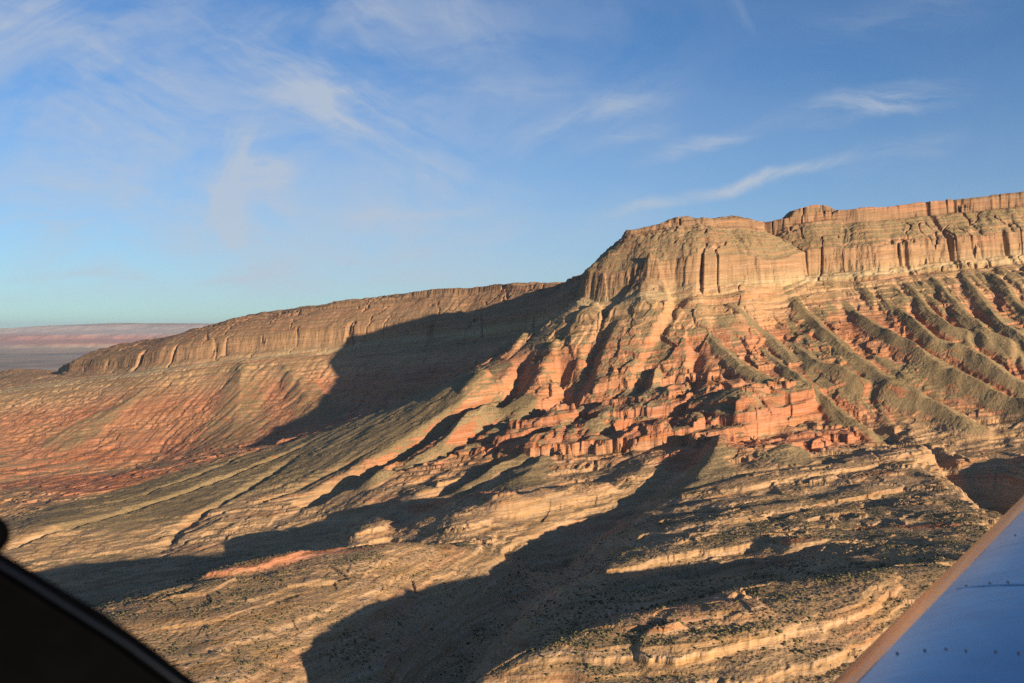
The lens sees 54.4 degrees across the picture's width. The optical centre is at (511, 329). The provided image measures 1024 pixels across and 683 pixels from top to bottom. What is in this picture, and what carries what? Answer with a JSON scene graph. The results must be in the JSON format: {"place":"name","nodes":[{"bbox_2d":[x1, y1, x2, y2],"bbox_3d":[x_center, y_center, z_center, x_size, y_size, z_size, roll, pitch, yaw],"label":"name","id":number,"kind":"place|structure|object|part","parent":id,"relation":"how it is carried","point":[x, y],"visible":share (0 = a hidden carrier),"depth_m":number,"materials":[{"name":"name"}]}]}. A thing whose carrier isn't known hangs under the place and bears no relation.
{"place":"outdoors","nodes":[
{"label":"outdoors","id":0,"kind":"place"},
{"bbox_2d":[0,353,86,370],"bbox_3d":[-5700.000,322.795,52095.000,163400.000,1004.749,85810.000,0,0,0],"label":"desert plain","id":1,"kind":"structure","parent":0,"point":[50,361],"depth_m":22090.10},
{"bbox_2d":[0,323,215,353],"bbox_3d":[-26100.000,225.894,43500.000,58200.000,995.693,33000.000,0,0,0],"label":"distant plateau hills","id":2,"kind":"structure","parent":0,"point":[82,338],"depth_m":35146.24,"materials":[{"name":"pink stone"}]},
{"bbox_2d":[0,191,1023,682],"bbox_3d":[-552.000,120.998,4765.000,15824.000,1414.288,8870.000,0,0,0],"label":"canyon hills","id":3,"kind":"structure","parent":0,"point":[628,383],"depth_m":2506.78,"materials":[{"name":"brown stone"}]},
{"bbox_2d":[89,485,1002,682],"bbox_3d":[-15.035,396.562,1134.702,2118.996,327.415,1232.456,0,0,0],"label":"desert scrub","id":4,"kind":"object","parent":3,"relation":"on","point":[742,629],"visible":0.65,"depth_m":1165.89,"materials":[{"name":"green plant"}]},
{"bbox_2d":[0,496,1023,682],"bbox_3d":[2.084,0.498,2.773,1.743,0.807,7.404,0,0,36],"label":"airplane","id":5,"kind":"object","parent":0,"point":[960,619],"visible":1,"depth_m":1.72,"materials":[{"name":"metal"}]},
{"bbox_3d":[-0.353,0.416,0.616,0.473,0.643,0.112,0,0,0],"label":"window frame","id":6,"kind":"part","parent":5,"relation":"part of","materials":[{"name":"black plastic"}]},
{"bbox_2d":[0,0,1023,327],"label":"sky","id":7,"kind":"structure","parent":0,"point":[162,161],"materials":[{"name":"blue"}]}
]}

